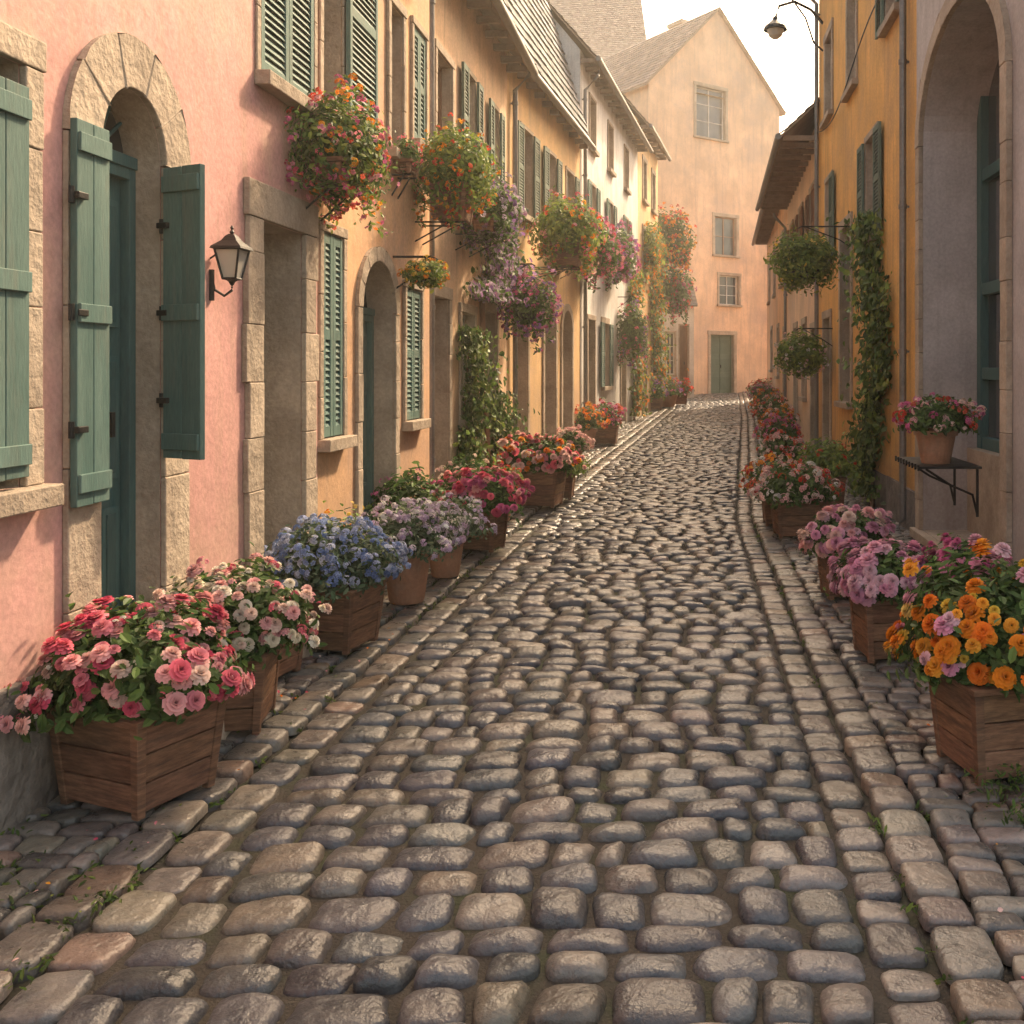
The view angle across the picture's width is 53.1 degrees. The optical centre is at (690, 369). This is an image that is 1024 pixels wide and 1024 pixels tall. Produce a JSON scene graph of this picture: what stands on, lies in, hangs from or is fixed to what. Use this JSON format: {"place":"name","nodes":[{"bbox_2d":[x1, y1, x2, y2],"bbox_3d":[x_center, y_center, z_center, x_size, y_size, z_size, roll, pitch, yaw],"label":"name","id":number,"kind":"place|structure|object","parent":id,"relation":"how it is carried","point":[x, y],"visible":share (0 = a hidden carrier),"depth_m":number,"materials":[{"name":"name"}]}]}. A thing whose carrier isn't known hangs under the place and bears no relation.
{"place":"outdoors","nodes":[
{"label":"outdoors","id":0,"kind":"place"},
{"bbox_2d":[0,407,663,940],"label":"pavement","id":1,"kind":"structure","parent":0,"point":[62,835],"depth_m":3.79,"materials":[{"name":"stone"}]},
{"bbox_2d":[0,586,256,820],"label":"wooden flower planter","id":2,"kind":"object","parent":1,"relation":"on","point":[132,722],"visible":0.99,"depth_m":3.93,"materials":[{"name":"brown wood"}]},
{"bbox_2d":[126,541,331,734],"bbox_3d":[-2.223,1.310,4.952,0.862,0.879,0.905,0,0,0],"label":"wooden flower planter","id":3,"kind":"object","parent":1,"relation":"on","point":[267,616],"visible":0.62,"depth_m":4.79,"materials":[{"name":"brown wood"}]},
{"bbox_2d":[274,577,308,676],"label":"wooden flower planter","id":4,"kind":"object","parent":1,"relation":"on","point":[293,662],"visible":0.02,"depth_m":5.73,"materials":[{"name":"brown wood"}]},
{"bbox_2d":[263,507,412,654],"bbox_3d":[-2.279,1.314,6.409,0.900,0.872,0.981,0,0,40],"label":"wooden flower planter","id":5,"kind":"object","parent":1,"relation":"on","point":[332,566],"visible":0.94,"depth_m":6.17,"materials":[{"name":"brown wood"}]},
{"bbox_2d":[364,461,445,563],"bbox_3d":[-2.477,1.283,8.861,0.756,0.933,0.789,0,0,13],"label":"leafy plant","id":6,"kind":"object","parent":1,"relation":"on","point":[401,487],"visible":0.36,"depth_m":8.79,"materials":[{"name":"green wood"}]},
{"bbox_2d":[357,495,468,604],"bbox_3d":[-2.196,1.355,7.526,0.968,0.791,0.878,0,0,0],"label":"flower pot","id":7,"kind":"object","parent":1,"relation":"on","point":[427,539],"visible":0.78,"depth_m":7.43,"materials":[{"name":"ceramic"}]},
{"bbox_2d":[422,463,535,552],"bbox_3d":[-2.077,1.336,9.795,1.084,0.828,1.034,0,0,0],"label":"wooden flower planter","id":8,"kind":"object","parent":1,"relation":"on","point":[481,484],"visible":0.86,"depth_m":9.56,"materials":[{"name":"brown wood"}]},
{"bbox_2d":[493,426,592,507],"bbox_3d":[-1.923,1.234,12.972,1.306,1.033,1.113,0,0,0],"label":"wooden flower planter","id":9,"kind":"object","parent":1,"relation":"on","point":[540,462],"visible":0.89,"depth_m":12.65,"materials":[{"name":"brown wood"}]},
{"bbox_2d":[554,424,595,474],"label":"wooden flower planter","id":10,"kind":"object","parent":1,"relation":"on","point":[576,438],"visible":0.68,"depth_m":16.19,"materials":[{"name":"plant"}]},
{"bbox_2d":[574,401,610,447],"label":"wooden flower planter","id":11,"kind":"object","parent":1,"relation":"on","point":[589,422],"visible":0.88,"depth_m":20.45,"materials":[{"name":"plant"}]},
{"bbox_2d":[587,397,626,444],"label":"wooden flower planter","id":12,"kind":"object","parent":1,"relation":"on","point":[609,435],"visible":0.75,"depth_m":21.18,"materials":[{"name":"brown wood"}]},
{"bbox_2d":[57,393,886,1023],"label":"cobblestone street","id":13,"kind":"structure","parent":0,"point":[157,979],"depth_m":3.92,"materials":[{"name":"stone"}]},
{"bbox_2d":[0,397,1014,1023],"bbox_3d":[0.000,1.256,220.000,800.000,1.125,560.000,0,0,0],"label":"ground","id":14,"kind":"structure","parent":0,"point":[610,983],"depth_m":3.64,"materials":[{"name":"stone"}]},
{"bbox_2d":[0,0,316,688],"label":"walls","id":15,"kind":"structure","parent":14,"relation":"on","point":[235,115],"depth_m":5.28,"materials":[{"name":"pink paint"}]},
{"bbox_2d":[101,102,137,619],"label":"doors and frames","id":16,"kind":"structure","parent":15,"relation":"attached to","point":[118,543],"depth_m":4.92,"materials":[{"name":"teal paint"}]},
{"bbox_2d":[0,0,327,833],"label":"stone trim","id":17,"kind":"structure","parent":15,"relation":"attached to","point":[106,68],"depth_m":4.57,"materials":[{"name":"stone"}]},
{"bbox_2d":[0,76,204,507],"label":"board shutters","id":18,"kind":"object","parent":17,"relation":"attached to","point":[180,312],"visible":1,"depth_m":4.28,"materials":[{"name":"teal paint"}]},
{"bbox_2d":[260,0,313,97],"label":"shutters","id":19,"kind":"object","parent":17,"relation":"attached to","point":[287,40],"visible":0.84,"depth_m":6.57,"materials":[{"name":"teal paint"}]},
{"bbox_2d":[209,226,253,300],"bbox_3d":[-2.541,-0.589,5.500,0.212,0.417,0.170,0,0,0],"label":"wall lantern","id":20,"kind":"object","parent":15,"relation":"attached to","point":[232,250],"depth_m":5.46,"materials":[{"name":"metal"}]},
{"bbox_2d":[283,73,400,237],"bbox_3d":[-2.407,-1.482,6.990,0.796,1.060,1.282,0,0,0],"label":"window flower box","id":21,"kind":"object","parent":15,"relation":"attached to","point":[338,171],"visible":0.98,"depth_m":6.71,"materials":[{"name":"green wood"}]},
{"bbox_2d":[0,407,669,1003],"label":"stone kerb","id":22,"kind":"structure","parent":14,"relation":"on","point":[152,843],"depth_m":4.05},
{"bbox_2d":[402,490,497,577],"bbox_3d":[-2.043,1.389,8.511,0.883,0.723,0.842,0,0,22],"label":"flower pot","id":23,"kind":"object","parent":22,"relation":"on","point":[448,567],"visible":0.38,"depth_m":8.40,"materials":[{"name":"ceramic"}]},
{"bbox_2d":[0,404,675,1023],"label":"stone kerb","id":24,"kind":"structure","parent":14,"relation":"on","point":[68,978],"depth_m":3.83,"materials":[{"name":"stone"}]},
{"bbox_2d":[317,0,428,571],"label":"walls","id":25,"kind":"structure","parent":14,"relation":"on","point":[336,477],"depth_m":8.95,"materials":[{"name":"paint"}]},
{"bbox_2d":[360,292,374,522],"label":"doors and frames","id":26,"kind":"structure","parent":25,"relation":"attached to","point":[368,421],"depth_m":8.89,"materials":[{"name":"teal paint"}]},
{"bbox_2d":[317,0,430,520],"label":"stone trim","id":27,"kind":"structure","parent":25,"relation":"attached to","point":[380,255],"depth_m":8.27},
{"bbox_2d":[321,0,425,436],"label":"shutters","id":28,"kind":"object","parent":27,"relation":"attached to","point":[362,39],"visible":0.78,"depth_m":7.88,"materials":[{"name":"teal paint"}]},
{"bbox_2d":[391,133,422,198],"bbox_3d":[-2.543,-1.826,8.986,0.329,0.558,0.433,0,0,0],"label":"window flower box","id":29,"kind":"object","parent":25,"relation":"attached to","point":[406,165],"visible":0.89,"depth_m":8.90,"materials":[{"name":"brown wood"}]},
{"bbox_2d":[393,254,449,293],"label":"hanging flower basket","id":30,"kind":"object","parent":25,"relation":"attached to","point":[417,274],"visible":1,"depth_m":8.87,"materials":[{"name":"metal"}]},
{"bbox_2d":[410,112,503,244],"bbox_3d":[-2.357,-1.855,9.853,1.109,1.243,1.214,0,0,0],"label":"hanging flower basket","id":31,"kind":"object","parent":25,"relation":"attached to","point":[453,181],"visible":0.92,"depth_m":9.56,"materials":[{"name":"green plant"}]},
{"bbox_2d":[435,0,506,491],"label":"walls","id":32,"kind":"structure","parent":14,"relation":"on","point":[459,33],"depth_m":12.00,"materials":[{"name":"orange paint"}]},
{"bbox_2d":[429,0,435,484],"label":"downpipe","id":33,"kind":"object","parent":32,"relation":"attached to","point":[432,309],"visible":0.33,"depth_m":10.41,"materials":[{"name":"metal"}]},
{"bbox_2d":[435,38,503,468],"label":"stone trim","id":34,"kind":"structure","parent":32,"relation":"attached to","point":[445,293],"depth_m":11.60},
{"bbox_2d":[461,61,504,181],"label":"shutters","id":35,"kind":"object","parent":34,"relation":"attached to","point":[465,92],"visible":0.65,"depth_m":13.06,"materials":[{"name":"green paint"}]},
{"bbox_2d":[452,324,517,470],"bbox_3d":[-2.437,0.629,12.251,0.734,2.360,1.854,0,0,0],"label":"climbing ivy","id":36,"kind":"object","parent":34,"relation":"attached to","point":[473,406],"visible":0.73,"depth_m":12.09,"materials":[{"name":"green plant"}]},
{"bbox_2d":[481,390,539,467],"bbox_3d":[-2.381,1.037,13.770,0.832,1.559,2.024,0,0,0],"label":"climbing ivy","id":37,"kind":"object","parent":34,"relation":"attached to","point":[501,407],"visible":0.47,"depth_m":13.74,"materials":[{"name":"green plant"}]},
{"bbox_2d":[455,166,527,264],"bbox_3d":[-2.436,-1.868,12.131,0.785,1.185,1.874,0,0,0],"label":"window flower box","id":38,"kind":"object","parent":32,"relation":"attached to","point":[495,227],"visible":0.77,"depth_m":11.97,"materials":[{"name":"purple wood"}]},
{"bbox_2d":[467,0,527,72],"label":"roof","id":39,"kind":"structure","parent":32,"relation":"attached to","point":[491,18],"depth_m":13.65,"materials":[{"name":"wood"}]},
{"bbox_2d":[492,0,537,76],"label":"gutter","id":40,"kind":"object","parent":39,"relation":"attached to","point":[504,14],"visible":1,"depth_m":13.49,"materials":[{"name":"metal"}]},
{"bbox_2d":[462,207,537,470],"bbox_3d":[-2.440,-0.172,13.168,0.720,3.950,4.178,0,0,0],"label":"wisteria","id":41,"kind":"object","parent":32,"relation":"attached to","point":[493,286],"visible":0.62,"depth_m":13.21,"materials":[{"name":"purple plant"}]},
{"bbox_2d":[496,263,563,354],"bbox_3d":[-2.320,-0.856,14.247,1.000,1.310,0.992,0,0,42],"label":"hanging flower basket","id":42,"kind":"object","parent":32,"relation":"attached to","point":[522,315],"visible":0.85,"depth_m":14.05,"materials":[{"name":"metal"}]},
{"bbox_2d":[0,515,1023,1023],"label":"weeds","id":43,"kind":"object","parent":14,"relation":"on","point":[876,825],"visible":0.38,"depth_m":3.77,"materials":[{"name":"green plant"}]},
{"bbox_2d":[497,39,579,443],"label":"walls","id":44,"kind":"structure","parent":14,"relation":"on","point":[537,119],"depth_m":17.66,"materials":[{"name":"yellow paint"}]},
{"bbox_2d":[511,63,536,440],"bbox_3d":[-2.560,-1.483,15.378,0.408,6.450,0.097,0,0,6],"label":"downpipe","id":45,"kind":"object","parent":44,"relation":"attached to","point":[514,102],"visible":0.38,"depth_m":15.36,"materials":[{"name":"metal"}]},
{"bbox_2d":[503,0,589,148],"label":"roof","id":46,"kind":"structure","parent":44,"relation":"attached to","point":[534,22],"depth_m":18.34,"materials":[{"name":"tile"}]},
{"bbox_2d":[520,62,596,150],"bbox_3d":[-2.271,-4.650,18.027,0.120,0.134,5.921,0,0,5],"label":"gutter","id":47,"kind":"object","parent":46,"relation":"attached to","point":[551,95],"visible":0.71,"depth_m":17.73,"materials":[{"name":"metal"}]},
{"bbox_2d":[520,121,574,435],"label":"stone trim","id":48,"kind":"structure","parent":44,"relation":"attached to","point":[566,307],"depth_m":18.49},
{"bbox_2d":[518,120,579,225],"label":"shutters","id":49,"kind":"object","parent":48,"relation":"attached to","point":[536,168],"visible":0.6,"depth_m":16.91,"materials":[{"name":"green paint"}]},
{"bbox_2d":[526,185,608,277],"bbox_3d":[-2.010,-2.174,16.144,1.384,1.452,1.456,0,0,0],"label":"window flower box","id":50,"kind":"object","parent":44,"relation":"attached to","point":[568,239],"visible":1,"depth_m":15.95,"materials":[{"name":"green wood"}]},
{"bbox_2d":[554,19,637,426],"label":"walls","id":51,"kind":"structure","parent":14,"relation":"on","point":[602,302],"depth_m":23.98,"materials":[{"name":"white paint"}]},
{"bbox_2d":[582,70,600,409],"bbox_3d":[-2.079,-2.358,21.078,0.408,7.900,0.097,0,0,7],"label":"downpipe","id":52,"kind":"object","parent":51,"relation":"attached to","point":[585,176],"visible":0.69,"depth_m":21.06,"materials":[{"name":"metal"}]},
{"bbox_2d":[548,0,647,151],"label":"roof","id":53,"kind":"structure","parent":51,"relation":"attached to","point":[586,50],"depth_m":22.63,"materials":[{"name":"tile"}]},
{"bbox_2d":[596,55,653,152],"bbox_3d":[-1.526,-6.460,25.165,0.120,0.134,8.833,0,0,5],"label":"gutter","id":54,"kind":"object","parent":53,"relation":"attached to","point":[604,69],"visible":1,"depth_m":23.84,"materials":[{"name":"metal"}]},
{"bbox_2d":[577,215,624,292],"bbox_3d":[-1.921,-2.358,20.894,1.134,1.647,1.950,0,0,0],"label":"hanging flower basket","id":55,"kind":"object","parent":51,"relation":"attached to","point":[605,256],"visible":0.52,"depth_m":20.48,"materials":[{"name":"pink plant"}]},
{"bbox_2d":[587,92,631,425],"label":"stone trim","id":56,"kind":"structure","parent":51,"relation":"attached to","point":[613,174],"depth_m":24.22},
{"bbox_2d":[587,179,631,386],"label":"shutters","id":57,"kind":"object","parent":56,"relation":"attached to","point":[611,327],"visible":0.51,"depth_m":23.91,"materials":[{"name":"teal paint"}]},
{"bbox_2d":[605,219,641,291],"bbox_3d":[-1.744,-2.743,24.634,1.139,1.782,2.325,0,0,0],"label":"hanging flower basket","id":58,"kind":"object","parent":51,"relation":"attached to","point":[626,271],"visible":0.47,"depth_m":24.03,"materials":[{"name":"pink plant"}]},
{"bbox_2d":[616,296,649,375],"bbox_3d":[-1.556,-0.868,25.803,1.067,2.086,1.306,0,0,0],"label":"hanging flower basket","id":59,"kind":"object","parent":51,"relation":"attached to","point":[631,336],"visible":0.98,"depth_m":25.61,"materials":[{"name":"metal"}]},
{"bbox_2d":[627,269,656,419],"bbox_3d":[-1.361,-0.594,28.181,0.721,4.500,2.724,0,0,5],"label":"climbing ivy","id":60,"kind":"object","parent":51,"relation":"attached to","point":[637,389],"visible":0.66,"depth_m":28.23,"materials":[{"name":"green plant"}]},
{"bbox_2d":[630,114,657,416],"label":"walls","id":61,"kind":"structure","parent":14,"relation":"on","point":[645,213],"depth_m":31.54,"materials":[{"name":"yellow paint"}]},
{"bbox_2d":[642,154,657,413],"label":"stone trim","id":62,"kind":"structure","parent":61,"relation":"attached to","point":[645,201],"depth_m":31.29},
{"bbox_2d":[641,215,665,287],"bbox_3d":[-1.216,-3.700,31.036,0.983,2.216,2.159,0,0,0],"label":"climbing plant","id":63,"kind":"object","parent":61,"relation":"attached to","point":[651,249],"visible":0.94,"depth_m":30.57,"materials":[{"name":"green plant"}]},
{"bbox_2d":[648,233,688,400],"bbox_3d":[-0.811,-1.502,32.766,1.100,5.894,3.336,0,0,11],"label":"climbing ivy","id":64,"kind":"object","parent":61,"relation":"attached to","point":[655,313],"visible":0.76,"depth_m":32.62,"materials":[{"name":"green plant"}]},
{"bbox_2d":[658,202,696,277],"bbox_3d":[-0.758,-4.303,34.643,2.049,3.061,1.752,0,0,0],"label":"window flower box","id":65,"kind":"object","parent":61,"relation":"attached to","point":[669,225],"visible":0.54,"depth_m":34.28,"materials":[{"name":"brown wood"}]},
{"bbox_2d":[658,263,696,327],"bbox_3d":[-0.639,-2.613,34.983,1.775,2.348,1.539,0,0,0],"label":"hanging flower basket","id":66,"kind":"object","parent":61,"relation":"attached to","point":[677,298],"visible":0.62,"depth_m":34.65,"materials":[{"name":"green plant"}]},
{"bbox_2d":[658,279,697,397],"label":"white annex","id":67,"kind":"object","parent":14,"relation":"on","point":[681,360],"visible":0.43,"depth_m":40.55,"materials":[{"name":"paint"}]},
{"bbox_2d":[623,12,778,393],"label":"walls","id":68,"kind":"structure","parent":14,"relation":"on","point":[700,180],"depth_m":44.35,"materials":[{"name":"beige paint"}]},
{"bbox_2d":[602,7,785,116],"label":"roof","id":69,"kind":"structure","parent":68,"relation":"on","point":[640,64],"depth_m":45.05,"materials":[{"name":"tile"}]},
{"bbox_2d":[667,19,742,393],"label":"stone trim","id":70,"kind":"structure","parent":68,"relation":"attached to","point":[695,83],"depth_m":44.43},
{"bbox_2d":[697,87,736,392],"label":"doors and frames","id":71,"kind":"structure","parent":68,"relation":"attached to","point":[721,363],"depth_m":44.72,"materials":[{"name":"green paint"}]},
{"bbox_2d":[696,88,734,303],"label":"glazing","id":72,"kind":"structure","parent":71,"relation":"attached to","point":[715,116],"depth_m":44.56,"materials":[{"name":"grey glass"}]},
{"bbox_2d":[767,186,789,398],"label":"walls","id":73,"kind":"structure","parent":14,"relation":"on","point":[775,311],"depth_m":33.69,"materials":[{"name":"paint"}]},
{"bbox_2d":[787,131,813,445],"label":"walls","id":74,"kind":"structure","parent":14,"relation":"on","point":[800,306],"depth_m":22.49,"materials":[{"name":"beige paint"}]},
{"bbox_2d":[760,99,819,209],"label":"roof","id":75,"kind":"structure","parent":74,"relation":"attached to","point":[797,136],"depth_m":21.17,"materials":[{"name":"wood"}]},
{"bbox_2d":[786,180,813,445],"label":"stone trim","id":76,"kind":"structure","parent":74,"relation":"attached to","point":[795,325],"depth_m":21.63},
{"bbox_2d":[737,392,954,1023],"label":"stone kerb","id":77,"kind":"structure","parent":14,"relation":"on","point":[892,938],"depth_m":3.90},
{"bbox_2d":[819,0,916,490],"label":"walls","id":78,"kind":"structure","parent":14,"relation":"on","point":[868,105],"depth_m":13.70,"materials":[{"name":"orange paint"}]},
{"bbox_2d":[763,0,822,51],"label":"street lamp","id":79,"kind":"object","parent":78,"relation":"attached to","point":[775,28],"visible":1,"depth_m":18.17,"materials":[{"name":"metal"}]},
{"bbox_2d":[772,326,832,380],"bbox_3d":[1.901,-0.270,16.943,1.047,0.939,1.067,0,0,0],"label":"hanging flower basket","id":80,"kind":"object","parent":78,"relation":"attached to","point":[804,355],"visible":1,"depth_m":16.81,"materials":[{"name":"plant"}]},
{"bbox_2d":[763,224,848,297],"bbox_3d":[1.754,-1.654,15.199,1.341,1.144,1.157,0,0,0],"label":"hanging flower basket","id":81,"kind":"object","parent":78,"relation":"attached to","point":[804,260],"visible":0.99,"depth_m":14.99,"materials":[{"name":"metal"}]},
{"bbox_2d":[811,0,819,446],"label":"downpipe","id":82,"kind":"object","parent":78,"relation":"attached to","point":[816,200],"visible":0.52,"depth_m":18.57,"materials":[{"name":"metal"}]},
{"bbox_2d":[826,205,898,507],"bbox_3d":[2.139,-0.145,12.835,0.664,3.913,3.043,0,0,0],"label":"climbing ivy","id":83,"kind":"object","parent":78,"relation":"attached to","point":[875,351],"visible":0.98,"depth_m":12.56,"materials":[{"name":"green plant"}]},
{"bbox_2d":[818,0,915,530],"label":"stone trim","id":84,"kind":"structure","parent":78,"relation":"attached to","point":[889,491],"depth_m":14.90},
{"bbox_2d":[829,0,898,255],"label":"shutters","id":85,"kind":"object","parent":84,"relation":"attached to","point":[879,12],"visible":0.83,"depth_m":12.84,"materials":[{"name":"green paint"}]},
{"bbox_2d":[894,0,908,528],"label":"downpipe","id":86,"kind":"object","parent":78,"relation":"attached to","point":[903,351],"visible":0.91,"depth_m":11.02,"materials":[{"name":"metal"}]},
{"bbox_2d":[742,391,1023,1023],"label":"stone kerb","id":87,"kind":"structure","parent":14,"relation":"on","point":[967,958],"depth_m":3.83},
{"bbox_2d":[917,0,1023,566],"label":"walls","id":88,"kind":"structure","parent":14,"relation":"on","point":[965,63],"depth_m":10.30,"materials":[{"name":"grey paint"}]},
{"bbox_2d":[895,456,981,516],"bbox_3d":[2.090,0.985,8.500,0.520,0.430,0.900,0,0,0],"label":"iron wall shelf","id":89,"kind":"object","parent":88,"relation":"attached to","point":[918,465],"visible":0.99,"depth_m":8.14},
{"bbox_2d":[892,392,986,463],"bbox_3d":[2.076,0.483,8.375,0.792,0.592,0.856,0,0,0],"label":"flower pot","id":90,"kind":"object","parent":89,"relation":"on","point":[918,416],"visible":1,"depth_m":8.21,"materials":[{"name":"ceramic"}]},
{"bbox_2d":[910,0,1012,566],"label":"stone trim","id":91,"kind":"structure","parent":88,"relation":"attached to","point":[999,10],"depth_m":7.55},
{"bbox_2d":[967,96,999,544],"bbox_3d":[2.953,-0.775,8.950,0.205,4.850,2.698,0,0,0],"label":"portal frame","id":92,"kind":"object","parent":88,"relation":"attached to","point":[984,454],"visible":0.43,"depth_m":10.12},
{"bbox_2d":[989,60,1003,438],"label":"portal glazing","id":93,"kind":"structure","parent":88,"relation":"attached to","point":[994,299],"depth_m":9.92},
{"bbox_2d":[641,0,818,133],"label":"sky","id":94,"kind":"structure","parent":0,"point":[786,63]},
{"bbox_2d":[746,391,1023,1009],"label":"pavement","id":95,"kind":"structure","parent":0,"point":[975,853],"depth_m":4.22,"materials":[{"name":"stone"}]},
{"bbox_2d":[737,453,809,525],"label":"wooden flower planter","id":96,"kind":"object","parent":95,"relation":"on","point":[767,514],"visible":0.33,"depth_m":11.40,"materials":[{"name":"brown wood"}]},
{"bbox_2d":[752,411,803,453],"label":"wooden flower planter","id":97,"kind":"object","parent":95,"relation":"on","point":[768,427],"visible":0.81,"depth_m":17.88,"materials":[{"name":"pink wood"}]},
{"bbox_2d":[755,429,807,464],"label":"wooden flower planter","id":98,"kind":"object","parent":95,"relation":"on","point":[789,446],"visible":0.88,"depth_m":14.81,"materials":[{"name":"pink wood"}]},
{"bbox_2d":[746,454,844,538],"bbox_3d":[1.116,1.318,10.546,1.036,0.864,0.992,0,0,0],"label":"wooden flower planter","id":99,"kind":"object","parent":95,"relation":"on","point":[794,496],"visible":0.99,"depth_m":10.35,"materials":[{"name":"brown wood"}]},
{"bbox_2d":[796,435,861,517],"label":"wooden flower planter","id":100,"kind":"object","parent":95,"relation":"on","point":[835,463],"visible":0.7,"depth_m":11.62,"materials":[{"name":"green wood"}]},
{"bbox_2d":[796,503,896,599],"bbox_3d":[1.214,1.394,7.705,0.766,0.712,0.824,0,0,0],"label":"wooden flower planter","id":101,"kind":"object","parent":95,"relation":"on","point":[823,535],"visible":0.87,"depth_m":7.60,"materials":[{"name":"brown wood"}]},
{"bbox_2d":[823,536,937,663],"bbox_3d":[1.229,1.385,6.113,0.784,0.729,0.683,0,0,0],"label":"wooden flower planter","id":102,"kind":"object","parent":95,"relation":"on","point":[872,582],"visible":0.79,"depth_m":5.95,"materials":[{"name":"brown wood"}]},
{"bbox_2d":[883,533,1023,785],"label":"wooden flower planter","id":103,"kind":"object","parent":95,"relation":"on","point":[966,645],"visible":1,"depth_m":4.23,"materials":[{"name":"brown wood"}]},
{"bbox_2d":[917,532,1014,597],"bbox_3d":[1.630,1.359,5.899,0.559,0.782,0.560,0,0,0],"label":"wooden flower planter","id":104,"kind":"object","parent":95,"relation":"on","point":[950,543],"visible":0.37,"depth_m":5.83,"materials":[{"name":"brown wood"}]},
{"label":"walls","id":105,"kind":"object","parent":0,"visible":0},
{"bbox_2d":[549,0,646,58],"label":"roof","id":106,"kind":"structure","parent":105,"relation":"attached to","point":[603,29],"depth_m":63.12,"materials":[{"name":"tile"}]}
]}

